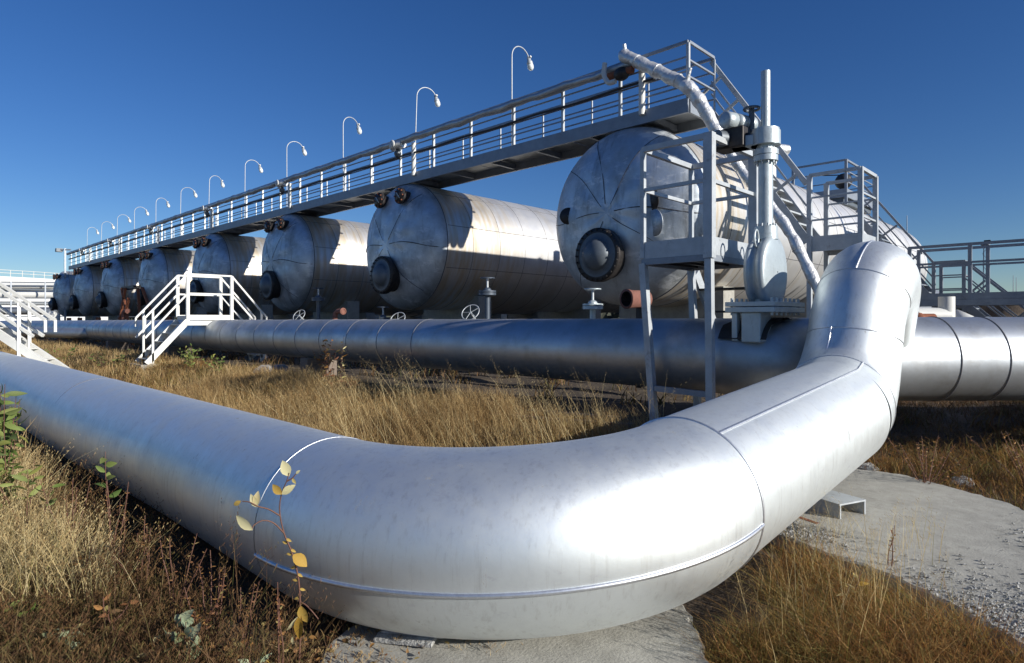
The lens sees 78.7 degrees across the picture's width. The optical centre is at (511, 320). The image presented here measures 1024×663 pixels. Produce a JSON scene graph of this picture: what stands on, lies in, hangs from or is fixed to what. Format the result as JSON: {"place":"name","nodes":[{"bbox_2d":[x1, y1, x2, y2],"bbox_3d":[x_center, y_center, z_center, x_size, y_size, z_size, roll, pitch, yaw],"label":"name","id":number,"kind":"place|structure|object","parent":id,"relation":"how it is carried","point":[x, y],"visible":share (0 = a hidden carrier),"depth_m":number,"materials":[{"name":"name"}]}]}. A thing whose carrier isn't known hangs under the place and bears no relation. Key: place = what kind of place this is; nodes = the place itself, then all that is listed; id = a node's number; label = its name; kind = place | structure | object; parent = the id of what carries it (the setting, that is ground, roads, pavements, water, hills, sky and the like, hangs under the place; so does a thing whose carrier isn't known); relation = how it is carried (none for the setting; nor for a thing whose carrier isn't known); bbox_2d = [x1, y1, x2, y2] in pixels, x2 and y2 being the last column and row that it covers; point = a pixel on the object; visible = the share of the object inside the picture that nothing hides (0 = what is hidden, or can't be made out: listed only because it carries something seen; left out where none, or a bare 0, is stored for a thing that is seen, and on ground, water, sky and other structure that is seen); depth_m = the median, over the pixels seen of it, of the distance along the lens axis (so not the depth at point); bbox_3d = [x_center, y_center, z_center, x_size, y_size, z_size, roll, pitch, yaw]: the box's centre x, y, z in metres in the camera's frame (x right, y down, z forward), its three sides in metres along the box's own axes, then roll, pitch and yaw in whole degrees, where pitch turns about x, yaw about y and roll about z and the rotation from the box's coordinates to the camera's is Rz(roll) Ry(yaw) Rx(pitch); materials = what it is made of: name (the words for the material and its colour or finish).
{"place":"outdoors","nodes":[
{"label":"outdoors","id":0,"kind":"place"},
{"bbox_2d":[1,398,59,469],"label":"tall grass","id":1,"kind":"structure","parent":0,"point":[24,442],"depth_m":6.73,"materials":[{"name":"plant"}]},
{"bbox_2d":[0,419,179,620],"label":"tall grass","id":2,"kind":"structure","parent":0,"point":[23,555],"depth_m":3.61,"materials":[{"name":"beige plant"}]},
{"bbox_2d":[0,455,346,662],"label":"tall grass","id":3,"kind":"structure","parent":0,"point":[149,556],"depth_m":3.24,"materials":[{"name":"brown plant"}]},
{"bbox_2d":[154,358,663,446],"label":"golden grass","id":4,"kind":"structure","parent":0,"point":[451,407],"depth_m":7.89,"materials":[{"name":"beige plant"}]},
{"bbox_2d":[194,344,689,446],"bbox_3d":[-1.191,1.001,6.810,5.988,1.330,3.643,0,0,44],"label":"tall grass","id":5,"kind":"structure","parent":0,"point":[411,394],"depth_m":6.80,"materials":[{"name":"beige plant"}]},
{"bbox_2d":[329,378,598,420],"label":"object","id":6,"kind":"object","parent":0,"point":[442,398],"visible":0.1,"depth_m":8.94,"materials":[{"name":"plant"}]},
{"bbox_2d":[0,336,1023,662],"bbox_3d":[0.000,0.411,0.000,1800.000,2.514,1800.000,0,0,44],"label":"ground","id":7,"kind":"structure","parent":0,"point":[712,596],"depth_m":6.13,"materials":[{"name":"brown plant"}]},
{"bbox_2d":[0,385,29,536],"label":"willow shoot","id":8,"kind":"object","parent":7,"relation":"on","point":[8,424],"visible":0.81,"depth_m":4.50,"materials":[{"name":"green"}]},
{"bbox_2d":[1,600,44,625],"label":"weed plant","id":9,"kind":"object","parent":7,"relation":"on","point":[15,603],"visible":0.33,"depth_m":3.21,"materials":[{"name":"green plant"}]},
{"bbox_2d":[0,465,64,552],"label":"weed plant","id":10,"kind":"object","parent":7,"relation":"on","point":[29,482],"visible":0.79,"depth_m":4.27,"materials":[{"name":"green plant"}]},
{"bbox_2d":[0,282,68,367],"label":"white stair","id":11,"kind":"object","parent":7,"relation":"on","point":[19,343],"visible":0.85,"depth_m":12.96,"materials":[{"name":"metal"}]},
{"bbox_2d":[0,269,107,319],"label":"white storage tank","id":12,"kind":"object","parent":7,"relation":"on","point":[13,279],"visible":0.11,"depth_m":110.26,"materials":[{"name":"metal"}]},
{"bbox_2d":[0,282,107,319],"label":"pipe rack","id":13,"kind":"object","parent":7,"relation":"on","point":[44,298],"visible":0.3,"depth_m":65.31,"materials":[{"name":"silver metal"}]},
{"bbox_2d":[0,301,47,305],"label":"rack pipe","id":14,"kind":"object","parent":13,"relation":"attached to","point":[38,303],"visible":0.14,"depth_m":67.40,"materials":[{"name":"silver metal"}]},
{"bbox_2d":[0,291,52,297],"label":"rack pipe","id":15,"kind":"object","parent":13,"relation":"attached to","point":[33,294],"visible":0.27,"depth_m":66.60,"materials":[{"name":"metal"}]},
{"bbox_2d":[0,283,53,288],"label":"rack pipe","id":16,"kind":"object","parent":13,"relation":"attached to","point":[27,286],"visible":0.33,"depth_m":65.93,"materials":[{"name":"metal"}]},
{"bbox_2d":[0,307,58,314],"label":"rack pipe","id":17,"kind":"object","parent":13,"relation":"attached to","point":[23,311],"visible":0.04,"depth_m":67.88,"materials":[{"name":"metal"}]},
{"bbox_2d":[55,248,70,319],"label":"light mast","id":18,"kind":"object","parent":7,"relation":"on","point":[60,249],"visible":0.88,"depth_m":46.94,"materials":[{"name":"silver metal"}]},
{"bbox_2d":[42,623,84,656],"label":"weed plant","id":19,"kind":"object","parent":7,"relation":"on","point":[61,633],"visible":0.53,"depth_m":2.96,"materials":[{"name":"green plant"}]},
{"bbox_2d":[40,480,90,563],"bbox_3d":[-2.864,1.329,4.002,0.234,0.653,0.162,0,0,-4],"label":"weed plant","id":20,"kind":"object","parent":7,"relation":"on","point":[43,490],"visible":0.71,"depth_m":4.02,"materials":[{"name":"brown plant"}]},
{"bbox_2d":[70,547,106,588],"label":"weed plant","id":21,"kind":"object","parent":7,"relation":"on","point":[95,557],"visible":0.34,"depth_m":3.58,"materials":[{"name":"green plant"}]},
{"bbox_2d":[68,265,136,319],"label":"storage tank","id":22,"kind":"object","parent":7,"relation":"on","point":[87,285],"visible":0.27,"depth_m":42.23,"materials":[{"name":"weathered silver steel"}]},
{"bbox_2d":[85,349,130,369],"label":"weed plant","id":23,"kind":"object","parent":7,"relation":"on","point":[120,358],"visible":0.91,"depth_m":17.29,"materials":[{"name":"green plant"}]},
{"bbox_2d":[95,451,121,541],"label":"weed plant","id":24,"kind":"object","parent":7,"relation":"on","point":[108,475],"visible":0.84,"depth_m":4.09,"materials":[{"name":"green plant"}]},
{"bbox_2d":[48,271,174,319],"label":"storage tank","id":25,"kind":"object","parent":7,"relation":"on","point":[62,292],"visible":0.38,"depth_m":47.08,"materials":[{"name":"weathered silver steel"}]},
{"bbox_2d":[93,593,137,652],"bbox_3d":[-1.921,1.491,3.023,0.189,0.315,0.153,0,0,-20],"label":"weed plant","id":26,"kind":"object","parent":7,"relation":"on","point":[98,607],"visible":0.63,"depth_m":3.02,"materials":[{"name":"brown plant"}]},
{"bbox_2d":[104,481,129,575],"bbox_3d":[-2.497,1.341,3.949,0.138,0.628,0.258,0,0,-32],"label":"weed plant","id":27,"kind":"object","parent":7,"relation":"on","point":[123,519],"visible":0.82,"depth_m":3.92,"materials":[{"name":"brown plant"}]},
{"bbox_2d":[105,519,151,596],"bbox_3d":[-2.180,1.406,3.576,0.176,0.502,0.266,0,0,-14],"label":"weed plant","id":28,"kind":"object","parent":7,"relation":"on","point":[138,550],"visible":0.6,"depth_m":3.59,"materials":[{"name":"brown plant"}]},
{"bbox_2d":[118,285,151,344],"bbox_3d":[-17.764,-0.230,29.286,3.583,2.720,0.710,0,0,44],"label":"trestle","id":29,"kind":"object","parent":7,"relation":"on","point":[124,301],"visible":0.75,"depth_m":29.21,"materials":[{"name":"metal"}]},
{"bbox_2d":[0,442,355,662],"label":"brown weeds","id":30,"kind":"object","parent":7,"relation":"on","point":[45,625],"visible":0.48,"depth_m":3.16,"materials":[{"name":"brown plant"}]},
{"bbox_2d":[159,609,201,662],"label":"weed plant","id":31,"kind":"object","parent":7,"relation":"on","point":[184,617],"visible":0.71,"depth_m":2.87,"materials":[{"name":"green plant"}]},
{"bbox_2d":[158,534,206,623],"bbox_3d":[-1.798,1.397,3.295,0.288,0.504,0.205,0,0,17],"label":"weed plant","id":32,"kind":"object","parent":7,"relation":"on","point":[173,588],"visible":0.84,"depth_m":3.33,"materials":[{"name":"brown plant"}]},
{"bbox_2d":[0,337,371,417],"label":"golden grass","id":33,"kind":"structure","parent":7,"relation":"on","point":[61,347],"depth_m":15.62,"materials":[{"name":"plant"}]},
{"bbox_2d":[179,343,201,368],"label":"weed plant","id":34,"kind":"object","parent":7,"relation":"on","point":[188,361],"visible":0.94,"depth_m":14.57,"materials":[{"name":"green plant"}]},
{"bbox_2d":[128,273,267,368],"bbox_3d":[-8.603,0.024,17.327,1.100,2.552,3.336,0,0,44],"label":"white stile","id":35,"kind":"object","parent":7,"relation":"on","point":[168,340],"visible":0.72,"depth_m":16.87,"materials":[{"name":"paint"}]},
{"bbox_2d":[181,586,225,652],"bbox_3d":[-1.542,1.468,3.018,0.287,0.372,0.144,0,0,24],"label":"weed plant","id":36,"kind":"object","parent":7,"relation":"on","point":[209,613],"visible":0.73,"depth_m":3.02,"materials":[{"name":"brown plant"}]},
{"bbox_2d":[95,258,312,319],"bbox_3d":[-18.107,-1.141,44.125,3.504,5.282,19.310,0,0,44],"label":"storage tank","id":37,"kind":"object","parent":7,"relation":"on","point":[118,274],"visible":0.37,"depth_m":37.15,"materials":[{"name":"weathered silver steel"}]},
{"bbox_2d":[197,550,226,644],"bbox_3d":[-1.524,1.418,3.150,0.215,0.470,0.084,0,0,32],"label":"weed plant","id":38,"kind":"object","parent":7,"relation":"on","point":[221,595],"visible":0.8,"depth_m":3.12,"materials":[{"name":"brown plant"}]},
{"bbox_2d":[202,354,224,377],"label":"weed plant","id":39,"kind":"object","parent":7,"relation":"on","point":[219,363],"visible":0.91,"depth_m":13.48,"materials":[{"name":"green plant"}]},
{"bbox_2d":[210,630,246,662],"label":"weed plant","id":40,"kind":"object","parent":7,"relation":"on","point":[227,635],"visible":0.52,"depth_m":2.89,"materials":[{"name":"green plant"}]},
{"bbox_2d":[236,583,259,658],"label":"weed plant","id":41,"kind":"object","parent":7,"relation":"on","point":[250,617],"visible":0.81,"depth_m":2.95,"materials":[{"name":"brown plant"}]},
{"bbox_2d":[171,607,357,662],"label":"brown weeds","id":42,"kind":"object","parent":7,"relation":"on","point":[284,627],"visible":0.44,"depth_m":3.04,"materials":[{"name":"plant"}]},
{"bbox_2d":[251,364,290,372],"bbox_3d":[-5.149,1.124,13.344,0.670,0.366,0.880,0,0,44],"label":"concrete lump","id":43,"kind":"object","parent":7,"relation":"on","point":[275,367],"visible":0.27,"depth_m":13.21,"materials":[{"name":"concrete"}]},
{"bbox_2d":[234,460,318,662],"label":"yellow leaf twig","id":44,"kind":"object","parent":7,"relation":"on","point":[299,559],"visible":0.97,"depth_m":2.67,"materials":[{"name":"brown"}]},
{"bbox_2d":[133,248,421,319],"bbox_3d":[-12.553,-1.141,38.720,3.504,5.282,19.310,0,0,44],"label":"storage tank","id":45,"kind":"object","parent":7,"relation":"on","point":[161,269],"visible":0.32,"depth_m":31.86,"materials":[{"name":"weathered silver steel"}]},
{"bbox_2d":[273,582,288,662],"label":"weed plant","id":46,"kind":"object","parent":7,"relation":"on","point":[279,620],"visible":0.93,"depth_m":2.71,"materials":[{"name":"brown plant"}]},
{"bbox_2d":[312,288,324,319],"bbox_3d":[-5.148,0.074,16.591,0.340,1.852,0.340,0,0,44],"label":"hand valve","id":47,"kind":"object","parent":7,"relation":"on","point":[318,298],"visible":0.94,"depth_m":16.54,"materials":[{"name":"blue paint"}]},
{"bbox_2d":[313,339,339,386],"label":"weed plant","id":48,"kind":"object","parent":7,"relation":"on","point":[326,359],"visible":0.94,"depth_m":10.73,"materials":[{"name":"brown plant"}]},
{"bbox_2d":[190,233,506,319],"bbox_3d":[-6.963,-1.141,33.280,3.504,5.282,19.310,0,0,44],"label":"storage tank","id":49,"kind":"object","parent":7,"relation":"on","point":[238,258],"visible":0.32,"depth_m":26.52,"materials":[{"name":"weathered silver steel"}]},
{"bbox_2d":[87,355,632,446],"bbox_3d":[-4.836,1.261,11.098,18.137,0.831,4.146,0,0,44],"label":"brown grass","id":50,"kind":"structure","parent":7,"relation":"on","point":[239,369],"depth_m":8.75,"materials":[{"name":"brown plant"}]},
{"bbox_2d":[259,214,537,319],"bbox_3d":[-1.910,-1.141,28.363,3.504,5.282,19.310,0,0,44],"label":"storage tank","id":51,"kind":"object","parent":7,"relation":"on","point":[303,256],"visible":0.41,"depth_m":21.72,"materials":[{"name":"weathered silver steel"}]},
{"bbox_2d":[0,240,920,639],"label":"bent pipeline","id":52,"kind":"object","parent":7,"relation":"on","point":[596,532],"visible":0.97,"depth_m":3.09,"materials":[{"name":"metal"}]},
{"bbox_2d":[479,277,495,318],"bbox_3d":[-0.475,0.089,12.044,0.340,1.822,0.340,0,0,44],"label":"hand valve","id":53,"kind":"object","parent":7,"relation":"on","point":[487,292],"visible":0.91,"depth_m":12.00,"materials":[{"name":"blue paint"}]},
{"bbox_2d":[366,184,618,318],"bbox_3d":[3.071,-1.141,23.516,3.504,5.282,19.310,0,0,44],"label":"storage tank","id":54,"kind":"object","parent":7,"relation":"on","point":[434,253],"visible":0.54,"depth_m":17.26,"materials":[{"name":"weathered silver steel"},{"name":"dark steel"}]},
{"bbox_2d":[0,562,992,662],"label":"fallen leaves","id":55,"kind":"object","parent":7,"relation":"on","point":[344,640],"visible":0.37,"depth_m":3.06,"materials":[{"name":"brown plant"}]},
{"bbox_2d":[0,316,1023,400],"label":"header pipe","id":56,"kind":"object","parent":7,"relation":"on","point":[977,358],"visible":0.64,"depth_m":7.81,"materials":[{"name":"aluminium"},{"name":"steel"}]},
{"bbox_2d":[8,326,89,337],"bbox_3d":[-30.057,0.525,34.013,29.807,0.483,1.528,0,0,34],"label":"side pipe","id":57,"kind":"object","parent":56,"relation":"attached to","point":[69,333],"visible":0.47,"depth_m":26.45,"materials":[{"name":"metal"}]},
{"bbox_2d":[332,308,345,318],"bbox_3d":[-4.158,0.254,14.977,0.382,1.093,0.172,0,0,40],"label":"vent pipe","id":58,"kind":"object","parent":56,"relation":"attached to","point":[341,311],"visible":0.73,"depth_m":14.92,"materials":[{"name":"metal"}]},
{"bbox_2d":[714,70,804,342],"bbox_3d":[2.636,-1.220,6.784,0.764,2.900,0.840,0,0,44],"label":"gate valve","id":59,"kind":"object","parent":56,"relation":"attached to","point":[765,272],"visible":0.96,"depth_m":6.59,"materials":[{"name":"grey paint"}]},
{"bbox_2d":[918,296,954,316],"bbox_3d":[7.881,0.265,11.808,0.696,1.430,1.221,0,0,44],"label":"branch pipe","id":60,"kind":"object","parent":56,"relation":"attached to","point":[946,306],"visible":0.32,"depth_m":11.87,"materials":[{"name":"metal"}]},
{"bbox_2d":[320,605,708,662],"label":"concrete slab","id":61,"kind":"structure","parent":7,"relation":"on","point":[651,639],"depth_m":2.95,"materials":[{"name":"grey concrete"}]},
{"bbox_2d":[270,609,505,662],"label":"brown weeds","id":62,"kind":"object","parent":61,"relation":"on","point":[360,652],"visible":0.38,"depth_m":2.92,"materials":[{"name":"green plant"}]},
{"bbox_2d":[373,630,442,647],"bbox_3d":[-0.493,1.522,2.995,0.340,0.032,0.080,-3,7,16],"label":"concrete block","id":63,"kind":"object","parent":61,"relation":"on","point":[383,636],"visible":0.57,"depth_m":2.98,"materials":[{"name":"concrete"}]},
{"bbox_2d":[25,336,1023,485],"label":"brown weeds","id":64,"kind":"object","parent":7,"relation":"on","point":[236,356],"visible":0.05,"depth_m":11.62,"materials":[{"name":"brown plant"}]},
{"bbox_2d":[463,405,621,419],"bbox_3d":[0.212,1.137,7.818,2.600,0.038,0.180,-3,-5,42],"label":"plank","id":65,"kind":"object","parent":7,"relation":"on","point":[588,415],"visible":0.29,"depth_m":7.22,"materials":[{"name":"wood"}]},
{"bbox_2d":[129,309,961,319],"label":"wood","id":66,"kind":"object","parent":7,"relation":"on","point":[609,315],"visible":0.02,"depth_m":232.38,"materials":[{"name":"wood"}]},
{"bbox_2d":[491,413,635,427],"bbox_3d":[0.502,1.155,7.256,2.000,0.035,0.180,-3,-5,38],"label":"plank","id":67,"kind":"object","parent":7,"relation":"on","point":[625,423],"visible":0.29,"depth_m":6.96,"materials":[{"name":"wood"}]},
{"bbox_2d":[582,288,602,318],"bbox_3d":[1.331,0.239,10.286,0.340,1.522,0.340,0,0,44],"label":"hand valve","id":68,"kind":"object","parent":7,"relation":"on","point":[592,305],"visible":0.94,"depth_m":10.23,"materials":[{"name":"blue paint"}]},
{"bbox_2d":[620,289,651,387],"bbox_3d":[1.982,0.292,9.836,0.479,1.555,0.310,0,0,-31],"label":"pipe stub","id":69,"kind":"object","parent":7,"relation":"on","point":[629,298],"visible":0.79,"depth_m":9.79,"materials":[{"name":"metal"}]},
{"bbox_2d":[639,131,757,420],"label":"access platform","id":70,"kind":"structure","parent":7,"relation":"on","point":[708,252],"depth_m":6.94,"materials":[{"name":"silver metal"}]},
{"bbox_2d":[696,270,744,317],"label":"steps","id":71,"kind":"structure","parent":70,"relation":"attached to","point":[699,284],"depth_m":7.94,"materials":[{"name":"silver metal"}]},
{"bbox_2d":[556,126,927,318],"bbox_3d":[8.265,-1.141,18.459,3.504,5.282,19.313,0,0,44],"label":"storage tank","id":72,"kind":"object","parent":7,"relation":"on","point":[598,224],"visible":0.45,"depth_m":11.87,"materials":[{"name":"weathered silver steel"},{"name":"dark steel"}]},
{"bbox_2d":[69,39,715,269],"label":"elevated walkway","id":73,"kind":"structure","parent":72,"relation":"on","point":[678,116],"depth_m":15.82,"materials":[{"name":"silver metal"}]},
{"bbox_2d":[66,62,630,254],"bbox_3d":[-15.276,-4.899,29.043,49.222,0.235,0.219,0,0,44],"label":"insulated line","id":74,"kind":"object","parent":73,"relation":"attached to","point":[563,86],"visible":0.94,"depth_m":16.43,"materials":[{"name":"metal"}]},
{"bbox_2d":[275,180,287,194],"bbox_3d":[-8.175,-4.695,22.069,0.500,0.490,0.310,0,0,44],"label":"line valve","id":75,"kind":"object","parent":74,"relation":"attached to","point":[280,184],"visible":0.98,"depth_m":22.01,"materials":[{"name":"metal"}]},
{"bbox_2d":[389,140,405,159],"bbox_3d":[-3.194,-4.695,17.222,0.500,0.490,0.310,0,0,44],"label":"line valve","id":76,"kind":"object","parent":74,"relation":"attached to","point":[395,146],"visible":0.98,"depth_m":17.15,"materials":[{"name":"metal"}]},
{"bbox_2d":[601,62,634,85],"bbox_3d":[2.046,-4.789,12.046,0.672,0.475,0.260,0,0,44],"label":"line valve","id":77,"kind":"object","parent":74,"relation":"attached to","point":[622,73],"visible":1,"depth_m":11.99,"materials":[{"name":"metal"}]},
{"bbox_2d":[343,117,361,190],"bbox_3d":[-5.563,-5.428,21.738,0.176,3.243,0.802,1,2,38],"label":"walkway lamp","id":78,"kind":"object","parent":73,"relation":"attached to","point":[359,130],"visible":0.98,"depth_m":21.45,"materials":[{"name":"silver metal"}]},
{"bbox_2d":[69,78,655,258],"bbox_3d":[-15.060,-4.510,28.902,49.502,0.086,0.056,0,0,44],"label":"cable run","id":79,"kind":"object","parent":73,"relation":"attached to","point":[560,107],"visible":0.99,"depth_m":15.85,"materials":[{"name":"grey"}]},
{"bbox_2d":[415,87,439,142],"bbox_3d":[-2.568,-5.412,18.892,0.802,3.243,0.176,2,0,-35],"label":"walkway lamp","id":80,"kind":"object","parent":73,"relation":"attached to","point":[437,101],"visible":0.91,"depth_m":18.96,"materials":[{"name":"silver metal"}]},
{"bbox_2d":[511,46,533,145],"bbox_3d":[0.268,-5.422,16.101,0.176,3.243,0.802,0,0,44],"label":"walkway lamp","id":81,"kind":"object","parent":73,"relation":"attached to","point":[530,66],"visible":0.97,"depth_m":16.10,"materials":[{"name":"silver metal"}]},
{"bbox_2d":[618,44,819,294],"bbox_3d":[3.532,-2.754,10.894,3.705,5.006,0.384,0,0,37],"label":"wrapped pipe","id":82,"kind":"object","parent":73,"relation":"attached to","point":[690,90],"visible":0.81,"depth_m":10.90,"materials":[{"name":"metal"}]},
{"bbox_2d":[773,144,790,176],"bbox_3d":[6.380,-3.975,15.558,0.721,0.750,1.054,0,0,-1],"label":"tank vent","id":83,"kind":"object","parent":72,"relation":"on","point":[786,148],"visible":0.12,"depth_m":15.11,"materials":[{"name":"metal"}]},
{"bbox_2d":[792,159,871,213],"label":"tank top platform","id":84,"kind":"structure","parent":72,"relation":"on","point":[845,198],"depth_m":19.84,"materials":[{"name":"silver metal"}]},
{"bbox_2d":[823,173,856,188],"bbox_3d":[10.926,-4.432,20.763,1.104,0.965,0.432,0,0,44],"label":"relief valve","id":85,"kind":"object","parent":84,"relation":"on","point":[840,185],"visible":0.52,"depth_m":20.61,"materials":[{"name":"grey"}]},
{"bbox_2d":[702,61,878,317],"bbox_3d":[5.018,-1.862,11.533,2.889,6.324,0.945,0,0,44],"label":"stair","id":86,"kind":"object","parent":7,"relation":"on","point":[812,239],"visible":0.63,"depth_m":10.84,"materials":[{"name":"silver metal"}]},
{"bbox_2d":[724,488,948,661],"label":"tall grass","id":87,"kind":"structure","parent":7,"relation":"on","point":[871,536],"depth_m":3.37,"materials":[{"name":"brown plant"}]},
{"bbox_2d":[837,573,868,612],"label":"weed plant","id":88,"kind":"object","parent":7,"relation":"on","point":[865,583],"visible":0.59,"depth_m":3.45,"materials":[{"name":"yellow plant"}]},
{"bbox_2d":[857,462,878,470],"bbox_3d":[3.742,1.559,6.552,0.217,0.130,0.305,0,0,44],"label":"concrete lump","id":89,"kind":"object","parent":7,"relation":"on","point":[870,467],"visible":0.43,"depth_m":6.47,"materials":[{"name":"concrete"}]},
{"bbox_2d":[885,525,895,565],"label":"weed plant","id":90,"kind":"object","parent":7,"relation":"on","point":[892,538],"visible":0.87,"depth_m":3.86,"materials":[{"name":"brown plant"}]},
{"bbox_2d":[769,469,1023,662],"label":"concrete slab","id":91,"kind":"structure","parent":7,"relation":"on","point":[972,521],"depth_m":4.35,"materials":[{"name":"grey concrete"}]},
{"bbox_2d":[799,490,865,523],"bbox_3d":[2.374,1.419,5.049,0.560,0.238,0.649,0,0,-25],"label":"pipe rest","id":92,"kind":"object","parent":91,"relation":"on","point":[831,496],"visible":0.36,"depth_m":4.88,"materials":[{"name":"silver metal"}]},
{"bbox_2d":[887,435,982,483],"bbox_3d":[3.888,1.364,5.764,0.547,0.548,0.656,0,0,1],"label":"weed plant","id":93,"kind":"object","parent":7,"relation":"on","point":[923,475],"visible":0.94,"depth_m":5.85,"materials":[{"name":"brown plant"}]},
{"bbox_2d":[855,185,1023,316],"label":"stair","id":94,"kind":"object","parent":7,"relation":"on","point":[974,311],"visible":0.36,"depth_m":15.41,"materials":[{"name":"silver metal"}]},
{"bbox_2d":[858,401,1023,510],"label":"brown weeds","id":95,"kind":"object","parent":7,"relation":"on","point":[903,412],"visible":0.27,"depth_m":7.56,"materials":[{"name":"brown plant"}]},
{"bbox_2d":[950,475,974,487],"bbox_3d":[4.435,1.598,6.155,0.210,0.126,0.307,0,0,21],"label":"concrete lump","id":96,"kind":"object","parent":7,"relation":"on","point":[957,480],"visible":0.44,"depth_m":6.08,"materials":[{"name":"concrete"}]},
{"bbox_2d":[907,239,1023,309],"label":"footbridge","id":97,"kind":"object","parent":7,"relation":"on","point":[986,298],"visible":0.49,"depth_m":13.53,"materials":[{"name":"silver metal"}]},
{"bbox_2d":[966,305,1023,316],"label":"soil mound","id":98,"kind":"object","parent":7,"relation":"on","point":[1017,310],"visible":0.06,"depth_m":17.25,"materials":[{"name":"soil"}]},
{"bbox_2d":[967,432,1023,488],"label":"weed plant","id":99,"kind":"object","parent":7,"relation":"on","point":[1016,455],"visible":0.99,"depth_m":5.92,"materials":[{"name":"brown plant"}]},
{"bbox_2d":[0,0,1023,292],"label":"sky","id":100,"kind":"structure","parent":0,"point":[109,109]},
{"bbox_2d":[659,526,1023,662],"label":"brown grass","id":101,"kind":"structure","parent":0,"point":[844,650],"depth_m":3.04,"materials":[{"name":"brown plant"}]},
{"bbox_2d":[779,513,1023,639],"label":"gravel","id":102,"kind":"structure","parent":0,"point":[967,606],"depth_m":3.51,"materials":[{"name":"stone gravel"}]},
{"bbox_2d":[863,428,1023,507],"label":"brown grass","id":103,"kind":"structure","parent":0,"point":[965,462],"depth_m":6.44,"materials":[{"name":"brown plant"}]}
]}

